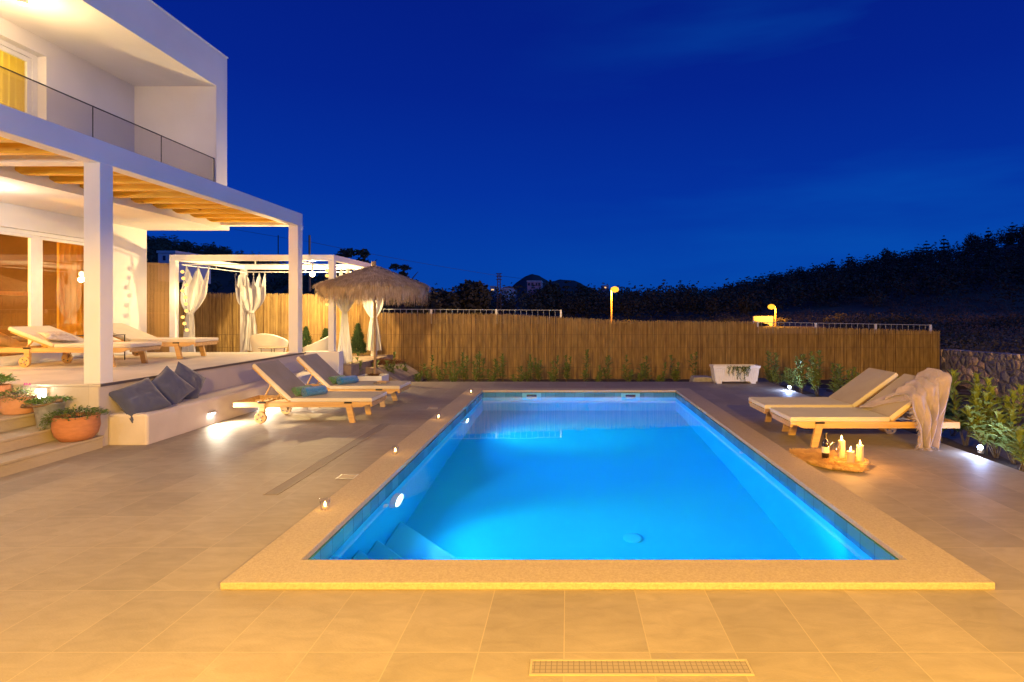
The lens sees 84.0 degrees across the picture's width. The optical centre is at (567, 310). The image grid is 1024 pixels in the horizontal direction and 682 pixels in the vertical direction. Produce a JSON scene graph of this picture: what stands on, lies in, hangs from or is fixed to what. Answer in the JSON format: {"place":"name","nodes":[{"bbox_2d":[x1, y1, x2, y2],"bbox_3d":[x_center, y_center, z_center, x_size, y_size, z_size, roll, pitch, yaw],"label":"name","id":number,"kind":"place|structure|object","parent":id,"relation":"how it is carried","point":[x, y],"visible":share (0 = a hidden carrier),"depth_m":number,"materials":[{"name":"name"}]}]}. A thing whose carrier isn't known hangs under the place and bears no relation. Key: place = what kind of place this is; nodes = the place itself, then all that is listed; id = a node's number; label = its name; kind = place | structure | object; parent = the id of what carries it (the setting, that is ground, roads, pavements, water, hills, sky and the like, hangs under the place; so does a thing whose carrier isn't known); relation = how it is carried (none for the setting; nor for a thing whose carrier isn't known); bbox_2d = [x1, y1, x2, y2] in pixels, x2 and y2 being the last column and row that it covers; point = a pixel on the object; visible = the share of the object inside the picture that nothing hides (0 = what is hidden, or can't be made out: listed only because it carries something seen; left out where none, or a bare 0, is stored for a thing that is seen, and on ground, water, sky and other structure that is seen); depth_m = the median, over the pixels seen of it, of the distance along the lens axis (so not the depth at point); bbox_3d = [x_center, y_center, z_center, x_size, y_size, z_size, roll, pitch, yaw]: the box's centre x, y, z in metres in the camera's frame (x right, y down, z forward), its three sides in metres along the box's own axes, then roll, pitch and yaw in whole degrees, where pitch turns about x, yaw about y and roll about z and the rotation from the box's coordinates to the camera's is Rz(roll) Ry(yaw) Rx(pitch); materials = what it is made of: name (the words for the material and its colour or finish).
{"place":"outdoors","nodes":[
{"label":"outdoors","id":0,"kind":"place"},
{"bbox_2d":[0,352,301,386],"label":"terrace paving","id":1,"kind":"structure","parent":0,"point":[60,373],"depth_m":9.02,"materials":[{"name":"tile"}]},
{"bbox_2d":[0,326,161,367],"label":"sun lounger","id":2,"kind":"object","parent":1,"relation":"on","point":[66,349],"visible":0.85,"depth_m":8.93,"materials":[{"name":"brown wood"}]},
{"bbox_2d":[37,331,78,341],"bbox_3d":[-8.200,0.414,9.120,0.415,0.186,0.433,0,0,29],"label":"cushion","id":3,"kind":"object","parent":2,"relation":"on","point":[58,336],"visible":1,"depth_m":9.04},
{"bbox_2d":[0,0,228,365],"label":"white villa","id":4,"kind":"object","parent":1,"relation":"on","point":[147,78],"visible":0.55,"depth_m":10.54,"materials":[{"name":"paint"}]},
{"bbox_2d":[0,291,27,355],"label":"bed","id":5,"kind":"object","parent":4,"relation":"on","point":[6,341],"visible":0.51,"depth_m":10.15,"materials":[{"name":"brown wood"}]},
{"bbox_2d":[57,242,83,338],"bbox_3d":[-9.460,-0.220,10.890,0.070,2.160,0.820,0,0,0],"label":"ochre curtain","id":6,"kind":"object","parent":4,"relation":"hanging from","point":[70,288],"visible":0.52,"depth_m":10.74,"materials":[{"name":"fabric"}]},
{"bbox_2d":[113,323,217,358],"bbox_3d":[-7.883,0.560,10.757,2.055,0.649,0.798,0,0,0],"label":"sun lounger","id":7,"kind":"object","parent":1,"relation":"on","point":[137,335],"visible":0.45,"depth_m":10.64,"materials":[{"name":"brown wood"}]},
{"bbox_2d":[100,352,305,386],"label":"terrace edge trim","id":8,"kind":"structure","parent":1,"relation":"attached to","point":[130,380],"depth_m":8.95,"materials":[{"name":"grey"}]},
{"bbox_2d":[100,354,303,445],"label":"terrace","id":9,"kind":"structure","parent":0,"point":[226,377],"depth_m":9.17,"materials":[{"name":"paint"}]},
{"bbox_2d":[366,362,422,381],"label":"earth bank","id":10,"kind":"structure","parent":0,"point":[400,374],"depth_m":13.89,"materials":[{"name":"soil"}]},
{"bbox_2d":[368,358,405,364],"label":"heather clump","id":11,"kind":"object","parent":10,"relation":"on","point":[383,362],"visible":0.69,"depth_m":13.77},
{"bbox_2d":[0,382,1023,681],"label":"deck paving","id":12,"kind":"structure","parent":0,"point":[120,562],"depth_m":3.25,"materials":[{"name":"tile"}]},
{"bbox_2d":[0,387,103,477],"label":"stone steps","id":13,"kind":"structure","parent":12,"relation":"on","point":[26,443],"depth_m":6.36,"materials":[{"name":"stone"}]},
{"bbox_2d":[0,373,18,394],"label":"top terracotta pot","id":14,"kind":"object","parent":13,"relation":"on","point":[3,380],"visible":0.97,"depth_m":6.68,"materials":[{"name":"ceramic"}]},
{"bbox_2d":[0,383,49,414],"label":"pale terracotta pot","id":15,"kind":"object","parent":13,"relation":"on","point":[10,403],"visible":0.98,"depth_m":6.53,"materials":[{"name":"ceramic"}]},
{"bbox_2d":[20,394,75,427],"bbox_3d":[-6.065,1.173,6.615,0.448,0.355,0.472,0,0,0],"label":"zinc bucket","id":16,"kind":"object","parent":13,"relation":"on","point":[51,404],"visible":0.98,"depth_m":6.52,"materials":[{"name":"metal"}]},
{"bbox_2d":[39,404,108,441],"bbox_3d":[-5.721,1.298,6.587,0.638,0.403,0.637,0,0,0],"label":"terracotta pot","id":17,"kind":"object","parent":13,"relation":"on","point":[73,426],"visible":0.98,"depth_m":6.46,"materials":[{"name":"ceramic"}]},
{"bbox_2d":[0,104,302,383],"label":"pergola","id":18,"kind":"object","parent":12,"relation":"on","point":[102,173],"visible":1,"depth_m":7.01,"materials":[{"name":"white paint"}]},
{"bbox_2d":[109,370,320,444],"bbox_3d":[-5.413,1.468,9.520,0.487,0.405,5.120,0,0,0],"label":"built in bench","id":19,"kind":"object","parent":12,"relation":"on","point":[179,418],"visible":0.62,"depth_m":7.70,"materials":[{"name":"paint"}]},
{"bbox_2d":[109,377,171,422],"bbox_3d":[-5.419,1.120,7.179,0.363,0.519,0.588,0,0,23],"label":"cushion","id":20,"kind":"object","parent":19,"relation":"on","point":[144,395],"visible":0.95,"depth_m":7.09,"materials":[{"name":"grey fabric"}]},
{"bbox_2d":[151,366,194,404],"bbox_3d":[-5.450,1.065,7.730,0.373,0.622,0.572,0,0,0],"label":"cushion","id":21,"kind":"object","parent":19,"relation":"on","point":[172,387],"visible":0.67,"depth_m":7.69,"materials":[{"name":"grey fabric"}]},
{"bbox_2d":[174,361,205,398],"bbox_3d":[-5.518,1.050,8.201,0.304,0.647,0.666,0,0,0],"label":"cushion","id":22,"kind":"object","parent":19,"relation":"on","point":[194,379],"visible":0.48,"depth_m":8.17,"materials":[{"name":"grey fabric"}]},
{"bbox_2d":[233,360,386,422],"bbox_3d":[-3.913,1.214,8.687,2.055,0.872,0.798,0,0,0],"label":"sun lounger","id":23,"kind":"object","parent":12,"relation":"on","point":[281,378],"visible":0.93,"depth_m":8.41,"materials":[{"name":"brown wood"}]},
{"bbox_2d":[301,385,327,396],"bbox_3d":[-3.856,1.218,8.617,0.156,0.140,0.348,0,0,34],"label":"rolled towel","id":24,"kind":"object","parent":23,"relation":"on","point":[313,390],"visible":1,"depth_m":8.56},
{"bbox_2d":[263,423,389,494],"bbox_3d":[-2.669,1.647,6.690,0.132,0.004,3.220,0,0,0],"label":"slot drain","id":25,"kind":"object","parent":12,"relation":"on","point":[291,481],"visible":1,"depth_m":6.11,"materials":[{"name":"metal"}]},
{"bbox_2d":[297,353,410,407],"bbox_3d":[-3.913,1.214,10.057,2.055,0.872,0.798,0,0,0],"label":"sun lounger","id":26,"kind":"object","parent":12,"relation":"on","point":[318,368],"visible":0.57,"depth_m":9.81,"materials":[{"name":"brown wood"}]},
{"bbox_2d":[336,375,358,384],"bbox_3d":[-3.886,1.218,9.987,0.156,0.140,0.348,0,0,34],"label":"rolled towel","id":27,"kind":"object","parent":26,"relation":"on","point":[342,380],"visible":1,"depth_m":9.92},
{"bbox_2d":[357,373,388,380],"bbox_3d":[-4.445,1.536,12.910,0.570,0.225,0.500,0,0,0],"label":"umbrella base box","id":28,"kind":"object","parent":12,"relation":"on","point":[375,377],"visible":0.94,"depth_m":12.66,"materials":[{"name":"white plastic"}]},
{"bbox_2d":[310,261,432,374],"bbox_3d":[-4.423,0.210,12.894,2.712,2.681,2.712,0,0,0],"label":"thatched umbrella","id":29,"kind":"object","parent":28,"relation":"in","point":[374,283],"visible":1,"depth_m":12.08,"materials":[{"name":"plant"}]},
{"bbox_2d":[220,388,994,589],"bbox_3d":[0.236,2.407,7.572,4.580,1.606,8.462,0,0,0],"label":"pool coping","id":30,"kind":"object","parent":12,"relation":"in","point":[294,556],"depth_m":3.61,"materials":[{"name":"stone"}]},
{"bbox_2d":[323,397,879,559],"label":"pool water","id":31,"kind":"structure","parent":30,"relation":"in","point":[579,478],"depth_m":5.26,"materials":[{"name":"blue liquid"}]},
{"bbox_2d":[529,659,754,675],"bbox_3d":[0.335,1.647,2.618,1.020,0.004,0.115,0,0,0],"label":"floor drain","id":32,"kind":"object","parent":12,"relation":"on","point":[640,667],"visible":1,"depth_m":2.62,"materials":[{"name":"metal"}]},
{"bbox_2d":[709,364,760,383],"bbox_3d":[3.825,1.439,12.944,1.074,0.420,0.407,0,0,0],"label":"trough planter","id":33,"kind":"object","parent":12,"relation":"on","point":[740,373],"visible":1,"depth_m":12.82,"materials":[{"name":"concrete"}]},
{"bbox_2d":[788,448,871,472],"bbox_3d":[2.855,1.613,6.164,0.854,0.071,1.029,0,0,0],"label":"wooden candle tray","id":34,"kind":"object","parent":12,"relation":"on","point":[813,456],"visible":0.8,"depth_m":6.07,"materials":[{"name":"wood"}]},
{"bbox_2d":[822,432,828,458],"bbox_3d":[2.800,1.471,6.150,0.076,0.302,0.076,0,0,0],"label":"wine bottle","id":35,"kind":"object","parent":34,"relation":"on","point":[825,448],"visible":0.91,"depth_m":6.12,"materials":[{"name":"black glass"}]},
{"bbox_2d":[833,455,868,464],"bbox_3d":[3.040,1.602,6.080,0.352,0.032,0.352,0,0,0],"label":"round tray","id":36,"kind":"object","parent":34,"relation":"on","point":[865,462],"visible":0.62,"depth_m":5.96,"materials":[{"name":"brown wood"}]},
{"bbox_2d":[838,435,844,457],"bbox_3d":[2.985,1.480,6.170,0.072,0.249,0.072,0,0,0],"label":"pillar candle","id":37,"kind":"object","parent":36,"relation":"on","point":[841,453],"visible":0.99,"depth_m":6.14,"materials":[{"name":"wax"}]},
{"bbox_2d":[856,441,863,461],"bbox_3d":[3.115,1.490,6.030,0.072,0.229,0.072,0,0,0],"label":"pillar candle","id":38,"kind":"object","parent":36,"relation":"on","point":[859,453],"visible":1,"depth_m":6.00,"materials":[{"name":"wax"}]},
{"bbox_2d":[749,368,912,431],"bbox_3d":[3.723,1.248,8.113,2.055,0.805,0.798,0,0,0],"label":"sun lounger","id":39,"kind":"object","parent":12,"relation":"on","point":[862,388],"visible":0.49,"depth_m":7.98,"materials":[{"name":"fabric"}]},
{"bbox_2d":[770,374,959,446],"bbox_3d":[3.723,1.243,7.213,2.055,0.815,0.798,0,0,0],"label":"sun lounger","id":40,"kind":"object","parent":12,"relation":"on","point":[885,417],"visible":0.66,"depth_m":6.94,"materials":[{"name":"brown wood"}]},
{"bbox_2d":[859,368,951,451],"bbox_3d":[4.273,1.182,7.111,0.663,0.938,0.971,0,0,-23],"label":"throw blanket","id":41,"kind":"object","parent":40,"relation":"on","point":[926,391],"visible":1,"depth_m":6.77,"materials":[{"name":"fabric"}]},
{"bbox_2d":[489,274,593,311],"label":"mountain","id":42,"kind":"structure","parent":0,"point":[532,277],"depth_m":893.23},
{"bbox_2d":[147,243,1023,429],"bbox_3d":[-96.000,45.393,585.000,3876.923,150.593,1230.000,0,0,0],"label":"ground","id":43,"kind":"structure","parent":0,"point":[224,277],"depth_m":110.65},
{"bbox_2d":[156,251,210,283],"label":"blue grey house","id":44,"kind":"structure","parent":43,"relation":"on","point":[163,256],"depth_m":61.01,"materials":[{"name":"grey"}]},
{"bbox_2d":[161,292,380,354],"bbox_3d":[-8.280,0.709,15.602,6.244,2.482,0.052,0,0,0],"label":"reed fence","id":45,"kind":"object","parent":43,"relation":"on","point":[216,315],"visible":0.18,"depth_m":15.60,"materials":[{"name":"wicker"}]},
{"bbox_2d":[308,235,310,290],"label":"utility pole","id":46,"kind":"object","parent":43,"relation":"on","point":[309,253],"visible":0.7,"depth_m":44.96,"materials":[{"name":"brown wood"}]},
{"bbox_2d":[305,351,342,374],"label":"white end wall","id":47,"kind":"structure","parent":43,"relation":"on","point":[333,360],"depth_m":12.18,"materials":[{"name":"paint"}]},
{"bbox_2d":[304,355,392,375],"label":"gazebo platform","id":48,"kind":"structure","parent":43,"relation":"on","point":[350,369],"depth_m":13.16,"materials":[{"name":"stone"}]},
{"bbox_2d":[147,262,168,351],"bbox_3d":[-9.857,0.025,13.119,1.228,2.310,0.055,0,0,-35],"label":"cane screen","id":49,"kind":"object","parent":48,"relation":"on","point":[155,312],"visible":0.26,"depth_m":13.27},
{"bbox_2d":[250,334,288,351],"bbox_3d":[-7.170,0.859,13.569,0.834,0.662,0.732,0,0,0],"label":"tub chair","id":50,"kind":"object","parent":48,"relation":"on","point":[257,341],"visible":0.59,"depth_m":13.28,"materials":[{"name":"white plastic"}]},
{"bbox_2d":[169,255,376,355],"bbox_3d":[-6.843,-0.014,13.635,3.565,2.408,2.770,0,0,0],"label":"gazebo","id":51,"kind":"object","parent":48,"relation":"on","point":[331,266],"visible":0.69,"depth_m":12.27,"materials":[{"name":"white metal"}]},
{"bbox_2d":[180,270,188,331],"bbox_3d":[-8.258,-0.216,12.200,0.166,1.330,0.072,0,0,0],"label":"string light","id":52,"kind":"object","parent":51,"relation":"hanging from","point":[185,303],"visible":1,"depth_m":12.18,"materials":[{"name":"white glass"}]},
{"bbox_2d":[180,266,209,351],"bbox_3d":[-8.238,0.097,12.496,0.616,2.186,0.174,0,0,0],"label":"curtain","id":53,"kind":"object","parent":51,"relation":"hanging from","point":[195,291],"visible":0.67,"depth_m":12.50,"materials":[{"name":"white fabric"}]},
{"bbox_2d":[235,273,265,350],"bbox_3d":[-8.330,0.027,14.871,0.840,2.046,0.202,0,0,0],"label":"curtain","id":54,"kind":"object","parent":51,"relation":"hanging from","point":[254,297],"visible":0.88,"depth_m":14.87,"materials":[{"name":"white fabric"}]},
{"bbox_2d":[336,267,354,363],"bbox_3d":[-5.035,0.097,12.759,0.146,2.186,0.550,0,0,33],"label":"curtain","id":55,"kind":"object","parent":51,"relation":"hanging from","point":[344,344],"visible":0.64,"depth_m":12.77,"materials":[{"name":"white fabric"}]},
{"bbox_2d":[362,299,383,350],"bbox_3d":[-5.125,0.037,14.858,0.632,2.066,0.191,0,0,0],"label":"curtain","id":56,"kind":"object","parent":51,"relation":"hanging from","point":[370,335],"visible":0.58,"depth_m":14.87,"materials":[{"name":"white fabric"}]},
{"bbox_2d":[302,326,312,351],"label":"cypress shrub","id":57,"kind":"object","parent":48,"relation":"on","point":[306,338],"visible":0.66,"depth_m":15.04,"materials":[{"name":"green plant"}]},
{"bbox_2d":[303,336,327,354],"bbox_3d":[-5.738,0.859,13.000,0.716,0.662,0.770,0,0,0],"label":"tub chair","id":58,"kind":"object","parent":48,"relation":"on","point":[321,345],"visible":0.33,"depth_m":12.68,"materials":[{"name":"white plastic"}]},
{"bbox_2d":[351,323,367,355],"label":"cypress shrub","id":59,"kind":"object","parent":48,"relation":"on","point":[357,342],"visible":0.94,"depth_m":14.90,"materials":[{"name":"green plant"}]},
{"bbox_2d":[333,248,376,276],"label":"broadleaf tree","id":60,"kind":"object","parent":43,"relation":"on","point":[350,252],"visible":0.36,"depth_m":41.70,"materials":[{"name":"green plant"}]},
{"bbox_2d":[382,264,426,313],"bbox_3d":[-11.042,-0.487,38.012,3.275,5.415,2.118,0,0,0],"label":"broadleaf tree","id":61,"kind":"object","parent":43,"relation":"on","point":[404,267],"visible":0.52,"depth_m":37.90,"materials":[{"name":"green plant"}]},
{"bbox_2d":[409,287,441,323],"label":"broadleaf tree","id":62,"kind":"object","parent":43,"relation":"on","point":[433,301],"visible":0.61,"depth_m":65.14,"materials":[{"name":"green plant"}]},
{"bbox_2d":[429,288,460,314],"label":"broadleaf tree","id":63,"kind":"object","parent":43,"relation":"on","point":[450,298],"visible":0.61,"depth_m":75.24,"materials":[{"name":"green plant"}]},
{"bbox_2d":[451,279,492,321],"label":"broadleaf tree","id":64,"kind":"object","parent":43,"relation":"on","point":[469,296],"visible":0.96,"depth_m":78.61,"materials":[{"name":"green plant"}]},
{"bbox_2d":[527,281,542,297],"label":"pink house","id":65,"kind":"structure","parent":43,"relation":"on","point":[530,286],"depth_m":113.00,"materials":[{"name":"grey"}]},
{"bbox_2d":[536,280,565,316],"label":"broadleaf tree","id":66,"kind":"object","parent":43,"relation":"on","point":[555,288],"visible":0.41,"depth_m":108.83,"materials":[{"name":"green plant"}]},
{"bbox_2d":[380,309,756,379],"bbox_3d":[0.027,0.946,15.633,10.379,2.009,0.114,0,0,0],"label":"reed fence","id":67,"kind":"object","parent":43,"relation":"on","point":[416,343],"visible":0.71,"depth_m":15.60,"materials":[{"name":"wicker"}]},
{"bbox_2d":[147,224,1023,349],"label":"hillside woods","id":68,"kind":"object","parent":43,"relation":"on","point":[823,283],"visible":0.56,"depth_m":112.44,"materials":[{"name":"plant"}]},
{"bbox_2d":[573,284,597,305],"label":"broadleaf tree","id":69,"kind":"object","parent":43,"relation":"on","point":[584,289],"visible":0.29,"depth_m":123.97,"materials":[{"name":"green plant"}]},
{"bbox_2d":[753,316,772,325],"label":"roadside wall","id":70,"kind":"structure","parent":43,"relation":"on","point":[763,319],"depth_m":70.00,"materials":[{"name":"paint"}]},
{"bbox_2d":[753,321,939,379],"bbox_3d":[7.699,1.115,15.633,5.128,1.670,0.114,0,0,0],"label":"reed fence","id":71,"kind":"object","parent":43,"relation":"on","point":[900,353],"visible":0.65,"depth_m":15.60,"materials":[{"name":"wicker"}]},
{"bbox_2d":[710,247,1023,361],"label":"dry scrub","id":72,"kind":"object","parent":43,"relation":"on","point":[998,336],"visible":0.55,"depth_m":66.41,"materials":[{"name":"plant"}]},
{"bbox_2d":[941,349,1023,404],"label":"stone wall","id":73,"kind":"structure","parent":43,"relation":"on","point":[1005,371],"depth_m":12.94,"materials":[{"name":"stone"}]},
{"bbox_2d":[147,0,1023,294],"label":"sky","id":74,"kind":"structure","parent":0,"point":[613,143],"materials":[{"name":"blue"}]},
{"bbox_2d":[423,379,1021,469],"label":"planting soil","id":75,"kind":"structure","parent":0,"point":[973,450],"depth_m":13.72,"materials":[{"name":"soil"}]},
{"bbox_2d":[447,360,459,381],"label":"laurel shrub","id":76,"kind":"object","parent":75,"relation":"on","point":[452,378],"visible":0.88,"depth_m":13.98,"materials":[{"name":"green plant"}]},
{"bbox_2d":[458,352,469,381],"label":"laurel shrub","id":77,"kind":"object","parent":75,"relation":"on","point":[463,375],"visible":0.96,"depth_m":14.60,"materials":[{"name":"green plant"}]},
{"bbox_2d":[471,351,486,381],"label":"laurel shrub","id":78,"kind":"object","parent":75,"relation":"on","point":[477,357],"visible":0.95,"depth_m":14.19,"materials":[{"name":"green plant"}]},
{"bbox_2d":[485,358,499,381],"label":"laurel shrub","id":79,"kind":"object","parent":75,"relation":"on","point":[494,376],"visible":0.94,"depth_m":14.14,"materials":[{"name":"green plant"}]},
{"bbox_2d":[493,353,506,381],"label":"laurel shrub","id":80,"kind":"object","parent":75,"relation":"on","point":[502,374],"visible":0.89,"depth_m":14.60,"materials":[{"name":"green plant"}]},
{"bbox_2d":[509,366,526,381],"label":"laurel shrub","id":81,"kind":"object","parent":75,"relation":"on","point":[521,378],"visible":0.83,"depth_m":13.97,"materials":[{"name":"green plant"}]},
{"bbox_2d":[522,354,533,381],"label":"laurel shrub","id":82,"kind":"object","parent":75,"relation":"on","point":[529,376],"visible":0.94,"depth_m":14.34,"materials":[{"name":"green plant"}]},
{"bbox_2d":[532,357,543,381],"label":"laurel shrub","id":83,"kind":"object","parent":75,"relation":"on","point":[537,370],"visible":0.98,"depth_m":14.50,"materials":[{"name":"green plant"}]},
{"bbox_2d":[547,355,560,381],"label":"laurel shrub","id":84,"kind":"object","parent":75,"relation":"on","point":[552,377],"visible":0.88,"depth_m":13.96,"materials":[{"name":"green plant"}]},
{"bbox_2d":[560,355,570,381],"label":"laurel shrub","id":85,"kind":"object","parent":75,"relation":"on","point":[567,370],"visible":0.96,"depth_m":14.56,"materials":[{"name":"green plant"}]},
{"bbox_2d":[579,349,590,381],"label":"laurel shrub","id":86,"kind":"object","parent":75,"relation":"on","point":[584,373],"visible":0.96,"depth_m":14.28,"materials":[{"name":"green plant"}]},
{"bbox_2d":[602,355,612,381],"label":"laurel shrub","id":87,"kind":"object","parent":75,"relation":"on","point":[608,370],"visible":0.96,"depth_m":14.65,"materials":[{"name":"green plant"}]},
{"bbox_2d":[619,355,634,381],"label":"laurel shrub","id":88,"kind":"object","parent":75,"relation":"on","point":[630,374],"visible":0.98,"depth_m":14.07,"materials":[{"name":"green plant"}]},
{"bbox_2d":[668,354,680,381],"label":"laurel shrub","id":89,"kind":"object","parent":75,"relation":"on","point":[674,374],"visible":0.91,"depth_m":14.44,"materials":[{"name":"green plant"}]},
{"bbox_2d":[689,376,713,381],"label":"concrete block","id":90,"kind":"structure","parent":75,"relation":"on","point":[700,378],"depth_m":13.25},
{"bbox_2d":[763,350,778,382],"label":"laurel shrub","id":91,"kind":"object","parent":75,"relation":"on","point":[768,376],"visible":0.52,"depth_m":13.28,"materials":[{"name":"green plant"}]},
{"bbox_2d":[766,352,787,385],"bbox_3d":[4.796,1.349,12.901,0.549,0.809,0.371,0,0,0],"label":"laurel shrub","id":92,"kind":"object","parent":75,"relation":"on","point":[775,378],"visible":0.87,"depth_m":12.90,"materials":[{"name":"green plant"}]},
{"bbox_2d":[780,362,799,389],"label":"laurel shrub","id":93,"kind":"object","parent":75,"relation":"on","point":[791,381],"visible":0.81,"depth_m":12.44,"materials":[{"name":"green plant"}]},
{"bbox_2d":[793,351,813,393],"bbox_3d":[4.979,1.299,11.906,0.457,0.908,0.437,0,0,40],"label":"laurel shrub","id":94,"kind":"object","parent":75,"relation":"on","point":[799,372],"visible":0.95,"depth_m":11.93,"materials":[{"name":"green plant"}]},
{"bbox_2d":[805,350,825,396],"bbox_3d":[5.062,1.279,11.608,0.451,0.948,0.422,0,0,0],"label":"laurel shrub","id":95,"kind":"object","parent":75,"relation":"on","point":[814,381],"visible":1,"depth_m":11.56,"materials":[{"name":"green plant"}]},
{"bbox_2d":[947,369,985,445],"bbox_3d":[5.156,1.253,7.367,0.659,0.998,0.357,0,0,-11],"label":"laurel shrub","id":96,"kind":"object","parent":75,"relation":"on","point":[955,405],"visible":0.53,"depth_m":7.35,"materials":[{"name":"green plant"}]},
{"bbox_2d":[957,385,1001,455],"bbox_3d":[5.016,1.321,6.861,0.480,0.865,0.447,0,0,0],"label":"laurel shrub","id":97,"kind":"object","parent":75,"relation":"on","point":[991,394],"visible":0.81,"depth_m":6.80,"materials":[{"name":"green plant"}]},
{"bbox_2d":[963,377,1014,457],"bbox_3d":[5.113,1.276,6.775,0.568,0.954,0.474,0,0,0],"label":"laurel shrub","id":98,"kind":"object","parent":75,"relation":"on","point":[978,387],"visible":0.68,"depth_m":6.77,"materials":[{"name":"green plant"}]},
{"bbox_2d":[985,383,1023,463],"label":"laurel shrub","id":99,"kind":"object","parent":75,"relation":"on","point":[1001,430],"visible":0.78,"depth_m":6.50,"materials":[{"name":"green plant"}]},
{"bbox_2d":[1003,425,1023,471],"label":"laurel shrub","id":100,"kind":"object","parent":75,"relation":"on","point":[1018,445],"visible":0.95,"depth_m":6.02,"materials":[{"name":"green plant"}]},
{"bbox_2d":[757,378,1023,462],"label":"gravel ground","id":101,"kind":"structure","parent":0,"point":[973,442],"depth_m":8.86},
{"bbox_2d":[826,363,845,392],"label":"laurel shrub","id":102,"kind":"object","parent":101,"relation":"on","point":[837,384],"visible":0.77,"depth_m":11.32,"materials":[{"name":"green plant"}]},
{"bbox_2d":[833,363,859,388],"bbox_3d":[5.405,1.389,10.945,0.553,0.728,0.366,0,0,25],"label":"laurel shrub","id":103,"kind":"object","parent":101,"relation":"on","point":[848,373],"visible":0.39,"depth_m":10.96,"materials":[{"name":"green plant"}]},
{"bbox_2d":[947,397,974,436],"bbox_3d":[5.402,1.467,7.899,0.492,0.575,0.361,0,0,44],"label":"laurel shrub","id":104,"kind":"object","parent":101,"relation":"on","point":[952,414],"visible":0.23,"depth_m":7.86,"materials":[{"name":"green plant"}]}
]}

